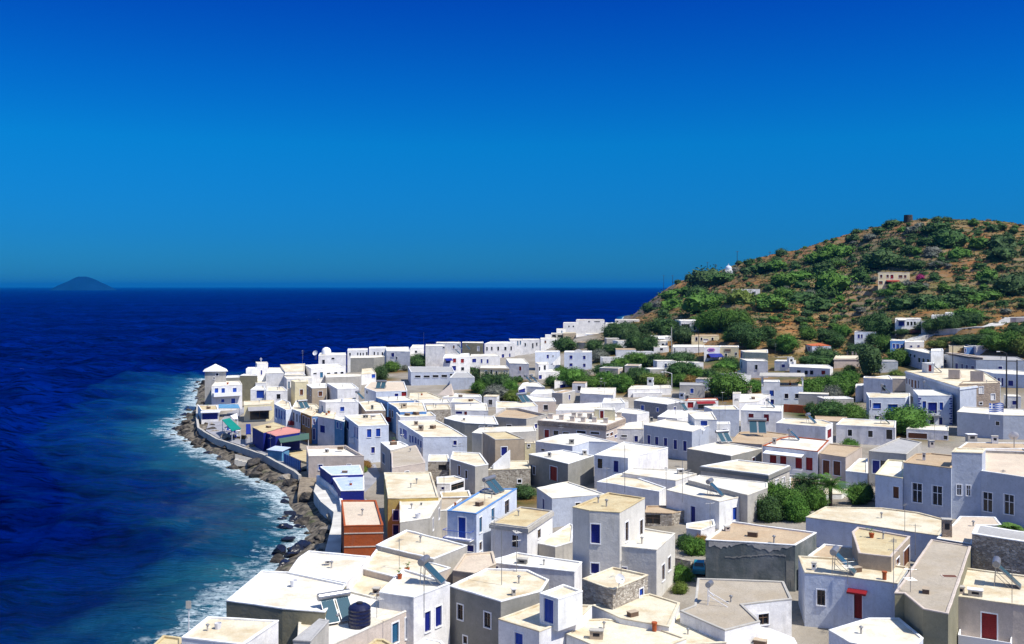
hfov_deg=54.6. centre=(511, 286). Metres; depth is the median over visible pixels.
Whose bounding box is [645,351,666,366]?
tree
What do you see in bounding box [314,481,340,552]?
sea path
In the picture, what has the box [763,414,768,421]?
window
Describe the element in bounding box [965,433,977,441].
chimney
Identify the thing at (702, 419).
house
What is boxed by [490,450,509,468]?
stairs
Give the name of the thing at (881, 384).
solar heater
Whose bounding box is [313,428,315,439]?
window
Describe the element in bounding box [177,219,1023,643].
ground
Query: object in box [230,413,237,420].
umbrella
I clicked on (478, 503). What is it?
chimney
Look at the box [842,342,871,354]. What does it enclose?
tree
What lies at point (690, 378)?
shrub
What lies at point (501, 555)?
antenna
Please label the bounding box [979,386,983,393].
window
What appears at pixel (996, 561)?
solar heater
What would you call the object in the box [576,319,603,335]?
house
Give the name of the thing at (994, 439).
chimney
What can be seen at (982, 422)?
house
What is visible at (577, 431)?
window
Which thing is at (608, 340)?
house
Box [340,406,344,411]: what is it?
window
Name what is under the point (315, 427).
house
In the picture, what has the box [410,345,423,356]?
house
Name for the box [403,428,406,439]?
window
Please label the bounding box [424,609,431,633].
window
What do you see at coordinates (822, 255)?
shrub
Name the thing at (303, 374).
house
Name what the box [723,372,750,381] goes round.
house
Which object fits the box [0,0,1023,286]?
sky
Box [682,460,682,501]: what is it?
antenna
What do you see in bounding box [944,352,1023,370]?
house
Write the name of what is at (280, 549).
boulder
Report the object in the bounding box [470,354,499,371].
house
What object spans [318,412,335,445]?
house
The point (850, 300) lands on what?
shrub
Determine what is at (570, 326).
house
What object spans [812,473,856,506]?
palm tree
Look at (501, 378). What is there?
tree
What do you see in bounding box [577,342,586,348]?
house
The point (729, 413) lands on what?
house
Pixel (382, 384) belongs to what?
solar heater
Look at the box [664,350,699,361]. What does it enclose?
tree
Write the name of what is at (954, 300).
shrub
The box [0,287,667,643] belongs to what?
sea
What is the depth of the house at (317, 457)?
166.23 m
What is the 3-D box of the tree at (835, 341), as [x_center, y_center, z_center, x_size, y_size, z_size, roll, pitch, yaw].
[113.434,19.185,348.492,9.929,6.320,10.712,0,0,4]
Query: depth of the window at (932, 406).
208.78 m
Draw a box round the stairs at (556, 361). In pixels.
[551,356,559,364]
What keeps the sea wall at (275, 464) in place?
on the ground at (801, 631)
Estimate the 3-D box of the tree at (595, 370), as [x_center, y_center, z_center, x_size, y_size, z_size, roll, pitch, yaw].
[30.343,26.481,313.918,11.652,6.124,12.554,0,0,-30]
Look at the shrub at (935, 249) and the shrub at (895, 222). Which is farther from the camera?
the shrub at (895, 222)
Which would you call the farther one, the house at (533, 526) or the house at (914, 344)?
the house at (914, 344)
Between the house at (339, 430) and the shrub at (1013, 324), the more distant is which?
the shrub at (1013, 324)
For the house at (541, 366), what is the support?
on the ground at (801, 631)
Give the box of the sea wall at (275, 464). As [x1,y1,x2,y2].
[196,404,301,482]
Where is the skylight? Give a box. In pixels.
[941,575,957,577]
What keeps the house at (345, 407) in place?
on the ground at (801, 631)
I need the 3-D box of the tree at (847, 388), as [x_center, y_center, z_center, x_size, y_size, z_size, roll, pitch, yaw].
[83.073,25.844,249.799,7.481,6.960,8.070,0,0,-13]
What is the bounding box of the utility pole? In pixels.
[1016,360,1017,408]
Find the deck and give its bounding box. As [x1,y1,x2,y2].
[289,450,305,463]
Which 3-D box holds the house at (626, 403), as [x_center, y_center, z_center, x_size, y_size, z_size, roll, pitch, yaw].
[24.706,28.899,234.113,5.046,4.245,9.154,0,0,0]
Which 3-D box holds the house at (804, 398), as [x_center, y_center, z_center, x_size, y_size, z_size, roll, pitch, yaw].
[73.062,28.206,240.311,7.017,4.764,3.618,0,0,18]
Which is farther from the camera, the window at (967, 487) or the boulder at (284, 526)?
the boulder at (284, 526)
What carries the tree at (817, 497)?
on the ground at (801, 631)
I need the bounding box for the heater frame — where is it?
[705,580,727,606]
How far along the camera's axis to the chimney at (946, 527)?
99.44 m
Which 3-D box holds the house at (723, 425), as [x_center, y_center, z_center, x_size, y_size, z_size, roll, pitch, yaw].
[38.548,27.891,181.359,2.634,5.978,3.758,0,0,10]
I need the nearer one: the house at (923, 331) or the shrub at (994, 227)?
the house at (923, 331)
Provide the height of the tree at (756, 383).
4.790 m
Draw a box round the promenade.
[206,407,299,471]
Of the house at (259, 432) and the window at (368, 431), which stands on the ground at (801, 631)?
the house at (259, 432)
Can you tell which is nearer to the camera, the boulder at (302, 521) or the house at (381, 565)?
the house at (381, 565)
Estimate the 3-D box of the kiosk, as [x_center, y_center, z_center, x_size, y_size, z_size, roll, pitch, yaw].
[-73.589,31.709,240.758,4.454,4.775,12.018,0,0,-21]
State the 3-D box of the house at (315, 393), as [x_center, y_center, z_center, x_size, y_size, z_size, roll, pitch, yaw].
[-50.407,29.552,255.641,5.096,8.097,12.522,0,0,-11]
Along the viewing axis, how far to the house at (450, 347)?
387.50 m
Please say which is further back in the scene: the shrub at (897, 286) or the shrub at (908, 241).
the shrub at (908, 241)
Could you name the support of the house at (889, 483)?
on the ground at (801, 631)
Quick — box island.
[50,277,115,289]
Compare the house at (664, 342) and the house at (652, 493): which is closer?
the house at (652, 493)
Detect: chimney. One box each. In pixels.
[214,622,221,629]
[290,579,296,587]
[372,586,380,595]
[418,424,423,430]
[475,500,483,506]
[511,587,516,595]
[517,557,527,564]
[582,449,586,454]
[589,628,603,639]
[647,377,653,385]
[677,468,683,473]
[679,392,685,398]
[723,525,730,530]
[787,357,793,363]
[811,561,816,570]
[922,452,925,459]
[927,440,934,447]
[941,517,952,536]
[960,585,964,593]
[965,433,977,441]
[967,587,982,596]
[991,435,998,443]
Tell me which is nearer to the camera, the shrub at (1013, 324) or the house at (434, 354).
the shrub at (1013, 324)
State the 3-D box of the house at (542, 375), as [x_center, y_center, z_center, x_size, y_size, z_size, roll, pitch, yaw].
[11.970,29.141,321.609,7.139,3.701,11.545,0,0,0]
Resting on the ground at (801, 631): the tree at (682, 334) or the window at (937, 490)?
the tree at (682, 334)
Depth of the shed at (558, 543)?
108.57 m
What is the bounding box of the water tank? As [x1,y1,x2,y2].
[322,347,330,353]
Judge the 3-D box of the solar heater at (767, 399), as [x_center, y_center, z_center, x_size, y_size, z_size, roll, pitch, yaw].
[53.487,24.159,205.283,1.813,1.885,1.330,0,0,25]
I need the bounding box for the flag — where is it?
[989,403,1003,411]
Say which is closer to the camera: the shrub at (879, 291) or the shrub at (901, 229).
the shrub at (879, 291)
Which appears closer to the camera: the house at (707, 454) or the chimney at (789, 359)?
the house at (707, 454)
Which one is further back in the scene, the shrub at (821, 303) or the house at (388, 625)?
the shrub at (821, 303)
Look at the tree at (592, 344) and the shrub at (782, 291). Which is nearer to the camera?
the tree at (592, 344)
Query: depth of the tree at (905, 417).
197.79 m
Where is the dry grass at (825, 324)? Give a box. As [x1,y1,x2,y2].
[633,219,1023,364]
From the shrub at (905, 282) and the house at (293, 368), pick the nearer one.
the house at (293, 368)
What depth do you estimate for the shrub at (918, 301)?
383.66 m
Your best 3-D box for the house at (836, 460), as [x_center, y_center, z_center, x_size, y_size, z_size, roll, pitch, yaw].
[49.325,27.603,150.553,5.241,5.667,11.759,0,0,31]
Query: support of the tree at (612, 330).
on the ground at (801, 631)
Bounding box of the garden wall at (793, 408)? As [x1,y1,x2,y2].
[784,404,817,412]
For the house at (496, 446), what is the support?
on the ground at (801, 631)
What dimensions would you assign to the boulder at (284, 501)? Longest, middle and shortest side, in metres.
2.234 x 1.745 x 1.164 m
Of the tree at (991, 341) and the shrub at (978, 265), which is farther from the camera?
the shrub at (978, 265)
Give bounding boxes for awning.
[218,404,239,416]
[222,418,240,439]
[246,424,250,435]
[279,433,308,445]
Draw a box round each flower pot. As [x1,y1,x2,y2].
[397,568,402,578]
[865,527,875,537]
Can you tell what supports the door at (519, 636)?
in the house at (523, 626)
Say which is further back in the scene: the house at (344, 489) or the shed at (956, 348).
the shed at (956, 348)
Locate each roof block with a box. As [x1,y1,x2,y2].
[548,413,553,418]
[559,414,563,419]
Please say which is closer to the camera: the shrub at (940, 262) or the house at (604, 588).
the house at (604, 588)
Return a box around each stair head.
[948,369,961,378]
[970,371,984,380]
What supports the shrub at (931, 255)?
on the ground at (801, 631)
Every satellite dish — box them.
[616,574,624,583]
[1008,432,1018,447]
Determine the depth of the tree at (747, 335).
336.99 m
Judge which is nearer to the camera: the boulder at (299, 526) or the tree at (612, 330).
the boulder at (299, 526)
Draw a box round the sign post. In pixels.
[186,601,190,631]
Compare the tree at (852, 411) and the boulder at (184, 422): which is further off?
the boulder at (184, 422)
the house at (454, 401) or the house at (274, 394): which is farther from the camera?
the house at (274, 394)
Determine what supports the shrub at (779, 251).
on the ground at (801, 631)
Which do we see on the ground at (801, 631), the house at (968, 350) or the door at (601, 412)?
the house at (968, 350)
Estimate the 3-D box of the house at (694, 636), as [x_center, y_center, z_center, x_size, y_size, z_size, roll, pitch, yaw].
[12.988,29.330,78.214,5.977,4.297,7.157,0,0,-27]
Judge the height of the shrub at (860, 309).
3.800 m
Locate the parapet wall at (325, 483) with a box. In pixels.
[316,475,342,509]
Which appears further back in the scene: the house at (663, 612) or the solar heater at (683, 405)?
the solar heater at (683, 405)
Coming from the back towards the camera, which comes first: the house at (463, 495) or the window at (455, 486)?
the window at (455, 486)
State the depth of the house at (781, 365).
299.05 m
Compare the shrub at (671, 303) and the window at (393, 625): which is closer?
the window at (393, 625)
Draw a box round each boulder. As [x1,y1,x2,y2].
[181,420,189,424]
[190,438,203,444]
[228,464,241,469]
[245,470,251,475]
[246,458,260,467]
[248,470,263,477]
[251,464,268,471]
[269,554,284,562]
[272,544,285,554]
[276,523,293,528]
[277,474,292,481]
[278,559,289,566]
[280,498,288,503]
[281,536,295,541]
[282,478,298,485]
[284,511,296,514]
[284,552,297,557]
[288,541,304,552]
[289,514,302,521]
[293,516,309,524]
[293,524,305,527]
[294,540,312,547]
[297,492,313,502]
[313,539,325,543]
[315,535,325,540]
[316,543,326,551]
[319,529,328,533]
[321,525,330,531]
[326,513,331,522]
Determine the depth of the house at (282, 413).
217.38 m
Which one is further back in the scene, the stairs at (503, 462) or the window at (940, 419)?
the window at (940, 419)
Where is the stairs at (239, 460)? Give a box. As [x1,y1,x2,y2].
[234,454,251,465]
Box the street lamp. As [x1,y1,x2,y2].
[996,351,1016,407]
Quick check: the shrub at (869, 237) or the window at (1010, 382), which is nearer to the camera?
the window at (1010, 382)
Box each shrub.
[364,459,372,467]
[505,390,519,401]
[639,302,654,313]
[651,300,661,307]
[655,307,668,317]
[656,288,679,299]
[658,297,683,310]
[668,579,689,594]
[673,279,681,284]
[673,560,696,582]
[674,286,691,295]
[675,532,695,548]
[679,290,725,314]
[679,536,705,556]
[684,265,721,288]
[684,284,708,296]
[684,375,696,381]
[696,534,707,541]
[704,269,737,286]
[705,291,725,298]
[725,286,758,304]
[737,266,750,274]
[741,258,754,266]
[747,260,769,273]
[750,293,793,312]
[763,258,789,271]
[763,284,773,290]
[767,272,797,286]
[767,315,779,322]
[769,255,784,260]
[771,286,796,296]
[774,248,788,256]
[786,289,818,302]
[787,269,814,280]
[788,263,801,268]
[789,309,799,314]
[791,280,812,287]
[792,315,808,323]
[797,309,813,316]
[799,297,836,311]
[802,250,822,262]
[806,316,815,322]
[807,269,858,293]
[808,261,835,274]
[812,249,835,260]
[814,285,842,299]
[817,314,830,321]
[823,242,839,250]
[824,256,850,266]
[828,258,847,267]
[828,322,838,327]
[831,243,855,258]
[835,295,845,300]
[836,302,844,307]
[840,437,859,445]
[844,298,856,302]
[845,232,861,242]
[848,265,871,273]
[851,228,862,233]
[851,270,870,280]
[854,306,866,313]
[857,246,904,269]
[862,233,876,241]
[862,278,871,282]
[865,299,873,303]
[872,226,885,233]
[873,236,903,249]
[874,288,884,294]
[879,294,916,310]
[881,288,894,295]
[883,218,899,225]
[885,282,908,290]
[890,257,917,269]
[892,257,907,266]
[896,226,905,231]
[897,244,915,254]
[900,279,918,287]
[904,225,919,232]
[905,238,914,245]
[908,259,927,268]
[908,294,919,299]
[909,282,926,290]
[910,292,936,306]
[911,247,922,254]
[912,237,931,245]
[914,221,924,227]
[915,219,957,235]
[915,274,925,280]
[921,292,972,308]
[922,245,942,253]
[922,250,938,257]
[923,226,974,247]
[924,299,950,309]
[926,260,946,267]
[929,216,942,221]
[930,274,940,279]
[935,283,951,290]
[942,284,980,297]
[943,216,953,221]
[943,246,974,258]
[948,305,987,317]
[953,275,967,279]
[963,235,989,249]
[965,293,985,303]
[967,218,980,224]
[969,262,989,269]
[971,267,999,279]
[975,288,1005,300]
[978,283,989,289]
[979,278,989,282]
[980,244,1020,261]
[982,270,1023,295]
[985,222,999,231]
[985,302,995,306]
[986,234,1023,250]
[988,257,1000,262]
[990,233,1003,239]
[994,299,1009,305]
[995,263,1006,269]
[996,522,1023,530]
[998,223,1009,229]
[1000,308,1012,313]
[1007,226,1018,233]
[1007,322,1019,325]
[1016,301,1023,307]
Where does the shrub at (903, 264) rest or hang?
on the ground at (801, 631)
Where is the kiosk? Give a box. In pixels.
[198,405,219,423]
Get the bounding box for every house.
[154,635,181,643]
[181,616,278,643]
[211,381,241,410]
[226,570,346,643]
[239,374,257,400]
[244,400,273,421]
[246,367,256,374]
[250,385,265,400]
[252,422,285,450]
[255,378,265,387]
[256,362,267,378]
[266,367,283,399]
[266,427,299,450]
[267,386,286,403]
[274,399,291,427]
[280,363,304,373]
[284,373,304,376]
[284,376,311,402]
[288,401,307,432]
[289,550,369,589]
[291,379,307,405]
[297,590,406,643]
[300,399,358,433]
[301,403,318,443]
[305,363,344,383]
[306,383,326,405]
[306,445,363,477]
[312,406,320,443]
[318,353,345,373]
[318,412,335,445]
[320,465,362,484]
[325,374,360,397]
[327,383,358,400]
[333,476,363,500]
[334,416,344,444]
[341,500,383,555]
[344,413,388,462]
[347,348,367,372]
[350,355,384,372]
[351,575,389,597]
[358,400,385,417]
[361,368,375,384]
[363,549,450,582]
[364,381,406,400]
[369,346,385,366]
[369,638,392,643]
[376,396,413,422]
[376,530,467,584]
[379,568,449,643]
[380,441,408,472]
[384,472,438,537]
[385,402,426,433]
[386,347,409,369]
[391,445,424,471]
[396,412,435,439]
[398,420,466,470]
[399,498,441,537]
[408,366,453,385]
[409,392,442,401]
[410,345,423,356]
[416,399,450,407]
[416,638,443,643]
[425,344,444,366]
[426,404,450,422]
[436,342,460,353]
[437,476,464,497]
[440,490,470,500]
[440,499,461,535]
[442,393,481,401]
[443,353,469,372]
[443,488,516,552]
[444,415,498,451]
[450,372,474,389]
[450,451,488,493]
[450,568,548,643]
[451,398,481,415]
[452,551,495,583]
[455,403,487,415]
[462,342,482,355]
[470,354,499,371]
[472,426,535,458]
[479,365,509,375]
[482,431,524,468]
[483,395,498,406]
[484,341,514,357]
[488,460,530,487]
[489,506,553,557]
[493,408,546,440]
[495,552,581,589]
[496,401,537,412]
[498,603,591,643]
[506,358,528,378]
[509,339,522,355]
[518,381,544,392]
[523,339,539,354]
[525,441,534,459]
[527,395,555,411]
[529,450,593,486]
[530,389,553,397]
[535,350,559,368]
[535,362,548,378]
[535,433,617,454]
[537,412,625,441]
[537,481,603,527]
[538,369,558,378]
[540,338,559,350]
[551,333,562,337]
[552,390,574,404]
[554,379,569,388]
[556,328,565,332]
[556,402,601,413]
[563,322,575,331]
[563,332,575,339]
[564,349,591,369]
[566,618,686,643]
[572,381,586,392]
[572,492,644,577]
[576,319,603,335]
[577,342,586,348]
[580,387,615,402]
[582,567,647,609]
[592,593,679,631]
[594,442,667,487]
[597,473,665,507]
[599,367,622,375]
[600,357,620,364]
[602,398,624,411]
[605,338,618,344]
[613,340,625,346]
[615,319,638,323]
[615,348,635,357]
[616,421,643,443]
[617,408,648,423]
[621,398,628,407]
[622,468,696,489]
[622,528,674,596]
[625,364,641,372]
[628,385,670,396]
[633,351,653,355]
[633,392,661,396]
[634,396,682,417]
[643,419,708,459]
[644,367,664,374]
[645,505,683,526]
[652,335,670,340]
[653,360,675,371]
[654,346,668,352]
[657,410,703,420]
[658,340,667,345]
[666,482,739,528]
[671,613,726,643]
[672,345,703,352]
[675,319,697,331]
[680,382,704,397]
[680,578,791,643]
[685,398,717,409]
[686,519,714,536]
[687,441,761,475]
[688,412,716,443]
[688,475,767,522]
[689,362,703,366]
[691,334,718,344]
[696,377,709,390]
[699,459,790,487]
[704,345,722,361]
[704,405,738,436]
[705,521,816,591]
[717,422,730,442]
[720,345,738,357]
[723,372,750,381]
[729,431,787,447]
[732,289,759,294]
[733,392,740,407]
[737,358,767,377]
[739,393,770,420]
[740,349,767,360]
[741,404,782,431]
[748,627,796,643]
[759,373,804,404]
[762,436,828,476]
[774,360,795,370]
[776,418,832,443]
[789,364,832,376]
[798,392,828,404]
[798,555,907,628]
[806,343,830,352]
[806,506,940,560]
[808,544,853,558]
[815,416,846,434]
[817,396,853,404]
[819,443,861,481]
[824,480,846,498]
[828,618,923,643]
[833,355,859,368]
[836,418,895,444]
[846,458,867,487]
[852,527,909,571]
[854,330,875,344]
[855,384,862,401]
[863,375,892,401]
[866,392,909,419]
[869,438,921,485]
[875,459,904,509]
[878,273,909,289]
[879,360,897,372]
[890,338,904,351]
[890,376,904,391]
[894,539,970,643]
[895,318,920,335]
[903,453,951,517]
[904,348,930,369]
[905,340,923,347]
[905,368,1000,423]
[906,425,948,439]
[913,389,952,424]
[921,320,927,333]
[931,348,943,367]
[936,516,1001,567]
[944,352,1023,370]
[952,448,985,518]
[957,406,1023,439]
[958,442,1023,453]
[958,568,1023,643]
[959,381,999,407]
[964,345,973,353]
[965,344,988,354]
[972,524,1023,574]
[975,369,1023,387]
[981,448,1023,527]
[1004,394,1020,408]
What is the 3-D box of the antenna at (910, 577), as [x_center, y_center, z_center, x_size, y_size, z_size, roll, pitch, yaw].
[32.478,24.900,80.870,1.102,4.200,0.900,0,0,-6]
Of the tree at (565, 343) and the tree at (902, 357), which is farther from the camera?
the tree at (565, 343)
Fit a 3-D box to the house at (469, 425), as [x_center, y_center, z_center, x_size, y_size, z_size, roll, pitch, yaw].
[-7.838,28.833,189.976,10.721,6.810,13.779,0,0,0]
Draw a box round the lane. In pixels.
[364,464,379,499]
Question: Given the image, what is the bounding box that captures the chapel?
[722,264,732,273]
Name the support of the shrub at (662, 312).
on the ground at (801, 631)
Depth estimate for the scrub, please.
448.46 m
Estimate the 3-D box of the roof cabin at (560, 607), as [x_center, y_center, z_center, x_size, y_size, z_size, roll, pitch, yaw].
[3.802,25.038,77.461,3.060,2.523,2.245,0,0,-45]
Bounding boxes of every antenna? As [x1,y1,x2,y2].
[372,592,381,617]
[501,526,501,584]
[513,529,519,571]
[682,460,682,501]
[841,561,853,583]
[888,537,897,587]
[905,566,916,591]
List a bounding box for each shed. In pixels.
[226,375,238,380]
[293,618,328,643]
[428,454,449,481]
[538,523,572,559]
[948,344,963,352]
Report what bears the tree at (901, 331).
on the ground at (801, 631)
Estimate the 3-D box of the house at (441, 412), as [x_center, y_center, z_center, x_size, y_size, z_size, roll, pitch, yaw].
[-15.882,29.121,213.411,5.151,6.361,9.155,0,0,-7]
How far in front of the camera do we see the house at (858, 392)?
242.37 m
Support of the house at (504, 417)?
on the ground at (801, 631)
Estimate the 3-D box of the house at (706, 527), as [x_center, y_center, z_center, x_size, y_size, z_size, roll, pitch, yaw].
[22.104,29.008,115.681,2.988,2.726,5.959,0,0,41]
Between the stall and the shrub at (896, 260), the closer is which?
the stall
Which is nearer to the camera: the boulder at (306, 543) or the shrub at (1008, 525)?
the shrub at (1008, 525)
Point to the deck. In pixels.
(300, 455)
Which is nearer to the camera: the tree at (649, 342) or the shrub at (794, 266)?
the tree at (649, 342)
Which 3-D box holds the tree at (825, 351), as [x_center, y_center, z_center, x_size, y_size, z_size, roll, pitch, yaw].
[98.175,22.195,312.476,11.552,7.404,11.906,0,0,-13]
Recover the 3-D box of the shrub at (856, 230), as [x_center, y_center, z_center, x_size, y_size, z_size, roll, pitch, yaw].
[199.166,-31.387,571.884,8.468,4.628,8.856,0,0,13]
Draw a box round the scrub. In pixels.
[630,218,1023,331]
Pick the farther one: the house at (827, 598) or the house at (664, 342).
the house at (664, 342)
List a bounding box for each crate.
[626,609,638,617]
[747,530,757,537]
[753,637,767,643]
[853,565,861,572]
[922,586,929,594]
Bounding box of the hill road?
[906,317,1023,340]
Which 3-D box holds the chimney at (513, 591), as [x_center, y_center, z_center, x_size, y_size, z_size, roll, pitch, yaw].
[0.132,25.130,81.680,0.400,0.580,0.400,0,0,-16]
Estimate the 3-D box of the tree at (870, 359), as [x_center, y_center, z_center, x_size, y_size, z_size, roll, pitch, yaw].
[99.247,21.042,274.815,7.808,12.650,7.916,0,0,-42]
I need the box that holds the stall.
[267,446,290,460]
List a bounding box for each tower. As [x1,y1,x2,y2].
[203,364,227,404]
[903,215,912,221]
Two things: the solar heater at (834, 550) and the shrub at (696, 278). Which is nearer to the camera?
the solar heater at (834, 550)
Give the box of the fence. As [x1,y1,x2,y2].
[284,454,300,470]
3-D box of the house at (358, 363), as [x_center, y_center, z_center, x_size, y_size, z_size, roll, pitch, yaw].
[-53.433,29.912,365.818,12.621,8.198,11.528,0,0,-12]
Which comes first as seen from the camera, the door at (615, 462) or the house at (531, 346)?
the door at (615, 462)
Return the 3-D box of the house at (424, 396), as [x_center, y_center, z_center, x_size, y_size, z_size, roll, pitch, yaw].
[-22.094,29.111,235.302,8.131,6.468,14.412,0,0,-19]
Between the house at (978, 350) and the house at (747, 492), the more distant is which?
the house at (978, 350)
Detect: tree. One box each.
[373,364,389,379]
[383,360,401,371]
[401,365,407,370]
[410,354,424,366]
[470,366,479,381]
[471,379,486,392]
[476,370,496,387]
[480,383,509,400]
[485,372,514,387]
[501,378,520,391]
[503,389,518,400]
[513,375,523,381]
[514,483,536,499]
[544,375,555,385]
[549,335,578,351]
[551,366,586,385]
[553,365,565,372]
[576,374,606,387]
[582,338,602,350]
[589,361,624,373]
[592,348,609,362]
[592,370,613,386]
[599,341,624,354]
[600,321,630,338]
[605,372,634,392]
[607,357,633,366]
[616,326,643,339]
[619,321,638,327]
[622,331,641,350]
[622,351,646,366]
[623,352,649,367]
[624,367,644,383]
[626,366,654,373]
[637,332,660,351]
[637,372,671,384]
[638,320,651,335]
[641,316,679,334]
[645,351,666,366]
[663,360,699,375]
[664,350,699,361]
[667,323,695,344]
[668,372,688,385]
[688,365,705,377]
[691,309,712,331]
[700,367,718,377]
[702,369,753,399]
[703,305,723,331]
[703,371,759,396]
[710,359,738,371]
[712,367,731,373]
[715,307,739,331]
[715,355,739,367]
[721,331,734,341]
[725,320,751,342]
[728,310,756,327]
[730,323,768,347]
[742,340,760,348]
[745,379,760,392]
[755,492,787,522]
[759,323,777,339]
[765,338,780,348]
[765,478,785,495]
[770,332,800,353]
[771,482,810,518]
[781,494,812,523]
[785,473,824,491]
[788,475,816,497]
[794,353,833,365]
[795,375,824,392]
[796,325,818,339]
[803,401,816,415]
[804,483,830,511]
[805,345,840,363]
[808,398,849,418]
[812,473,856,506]
[814,375,827,386]
[815,328,841,343]
[820,384,845,395]
[821,332,848,348]
[823,375,843,388]
[828,377,854,396]
[831,324,854,336]
[837,370,860,385]
[841,364,858,371]
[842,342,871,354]
[842,402,872,418]
[844,482,872,504]
[846,402,869,415]
[854,340,884,376]
[857,310,894,336]
[859,480,874,501]
[864,332,881,343]
[875,334,890,351]
[875,404,935,434]
[885,348,910,365]
[888,368,903,375]
[893,328,909,334]
[908,330,920,333]
[915,317,944,331]
[924,339,951,347]
[926,330,938,334]
[931,313,960,330]
[935,337,949,341]
[945,334,979,344]
[955,316,966,326]
[957,310,985,325]
[958,333,994,341]
[975,328,999,334]
[977,333,1008,351]
[994,330,1021,353]
[1001,324,1023,335]
[1009,333,1023,355]
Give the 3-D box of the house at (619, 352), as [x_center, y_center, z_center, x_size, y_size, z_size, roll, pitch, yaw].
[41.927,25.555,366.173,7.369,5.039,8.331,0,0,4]
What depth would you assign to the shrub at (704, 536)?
111.80 m
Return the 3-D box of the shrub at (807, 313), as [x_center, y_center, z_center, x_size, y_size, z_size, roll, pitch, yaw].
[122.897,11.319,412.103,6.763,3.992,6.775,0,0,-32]
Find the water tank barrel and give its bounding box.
[348,601,370,628]
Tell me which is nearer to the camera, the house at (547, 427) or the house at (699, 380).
the house at (547, 427)
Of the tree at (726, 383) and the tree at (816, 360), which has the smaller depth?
the tree at (726, 383)
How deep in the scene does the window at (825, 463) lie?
146.82 m
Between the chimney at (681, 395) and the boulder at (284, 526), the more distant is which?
the chimney at (681, 395)
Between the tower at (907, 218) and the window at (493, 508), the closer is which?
the window at (493, 508)
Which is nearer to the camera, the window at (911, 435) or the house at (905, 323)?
the window at (911, 435)
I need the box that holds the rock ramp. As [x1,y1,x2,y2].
[298,471,315,501]
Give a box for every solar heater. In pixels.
[297,399,309,408]
[317,589,350,624]
[355,390,364,399]
[376,380,386,388]
[417,554,445,585]
[482,475,504,494]
[516,392,530,402]
[679,401,687,410]
[706,478,723,496]
[715,429,732,442]
[748,417,766,432]
[766,398,774,407]
[787,427,799,440]
[805,413,816,423]
[830,545,856,575]
[880,383,890,393]
[992,556,1020,589]
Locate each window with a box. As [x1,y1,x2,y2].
[202,413,217,419]
[250,411,268,419]
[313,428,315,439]
[320,425,324,433]
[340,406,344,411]
[366,428,371,437]
[371,446,374,453]
[375,428,380,436]
[391,620,399,643]
[392,509,398,520]
[392,524,398,535]
[401,391,406,395]
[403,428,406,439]
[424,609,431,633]
[435,604,442,628]
[438,465,445,469]
[451,481,463,490]
[456,602,463,621]
[462,634,467,643]
[466,544,473,552]
[479,516,482,533]
[483,610,491,629]
[491,506,494,521]
[501,446,507,454]
[504,498,509,514]
[511,534,518,547]
[532,465,535,474]
[537,527,540,539]
[542,497,544,509]
[544,429,549,437]
[576,430,585,433]
[590,431,599,434]
[590,523,600,544]
[590,562,599,573]
[597,458,602,468]
[625,520,628,542]
[634,435,637,442]
[639,518,643,535]
[639,587,643,597]
[646,514,659,523]
[647,434,650,444]
[655,436,658,445]
[662,562,665,582]
[663,437,667,446]
[668,555,671,572]
[673,439,676,449]
[683,440,686,451]
[687,402,693,407]
[690,505,695,522]
[698,404,712,408]
[700,420,707,425]
[757,612,769,625]
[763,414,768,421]
[769,454,776,463]
[779,455,786,464]
[784,393,788,398]
[805,457,812,470]
[816,588,825,606]
[822,459,829,475]
[833,460,840,476]
[847,429,852,436]
[868,430,872,437]
[872,459,879,473]
[873,403,881,408]
[887,404,896,410]
[892,485,899,499]
[898,321,903,325]
[908,432,927,439]
[911,482,922,503]
[922,401,926,407]
[928,402,937,413]
[931,484,942,506]
[938,417,942,424]
[939,402,943,410]
[956,484,962,495]
[965,485,971,496]
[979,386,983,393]
[982,491,992,512]
[1003,493,1014,515]
[1008,380,1013,385]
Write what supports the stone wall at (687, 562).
on the ground at (801, 631)
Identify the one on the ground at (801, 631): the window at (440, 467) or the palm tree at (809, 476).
the palm tree at (809, 476)
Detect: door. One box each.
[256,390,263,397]
[457,516,465,537]
[514,631,523,643]
[543,596,554,624]
[549,465,557,481]
[599,410,603,417]
[613,460,618,471]
[732,506,737,519]
[795,457,802,468]
[827,427,831,438]
[853,595,862,618]
[886,429,892,438]
[903,544,909,565]
[980,611,997,640]
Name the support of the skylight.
on the house at (931, 617)
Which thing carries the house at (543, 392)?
on the ground at (801, 631)
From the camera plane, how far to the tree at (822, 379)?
258.59 m
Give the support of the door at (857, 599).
in the house at (827, 598)
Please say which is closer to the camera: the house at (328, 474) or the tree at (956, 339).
the house at (328, 474)
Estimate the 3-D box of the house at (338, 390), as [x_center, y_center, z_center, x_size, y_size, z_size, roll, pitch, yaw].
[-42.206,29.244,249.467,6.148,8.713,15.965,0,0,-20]
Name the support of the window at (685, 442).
in the house at (677, 438)
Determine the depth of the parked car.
101.16 m
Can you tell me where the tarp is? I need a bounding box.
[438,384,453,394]
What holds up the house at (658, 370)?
on the ground at (801, 631)
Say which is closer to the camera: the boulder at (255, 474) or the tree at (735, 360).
the boulder at (255, 474)
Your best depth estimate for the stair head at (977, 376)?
217.82 m
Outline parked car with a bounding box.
[692,559,705,575]
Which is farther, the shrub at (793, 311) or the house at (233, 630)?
the shrub at (793, 311)
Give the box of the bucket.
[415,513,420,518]
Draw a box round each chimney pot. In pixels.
[651,621,656,631]
[882,571,886,579]
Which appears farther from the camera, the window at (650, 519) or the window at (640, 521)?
the window at (650, 519)
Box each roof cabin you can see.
[539,584,582,630]
[594,407,614,419]
[763,380,779,390]
[922,362,933,372]
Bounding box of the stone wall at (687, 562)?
[675,556,693,568]
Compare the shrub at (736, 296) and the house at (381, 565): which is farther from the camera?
the shrub at (736, 296)

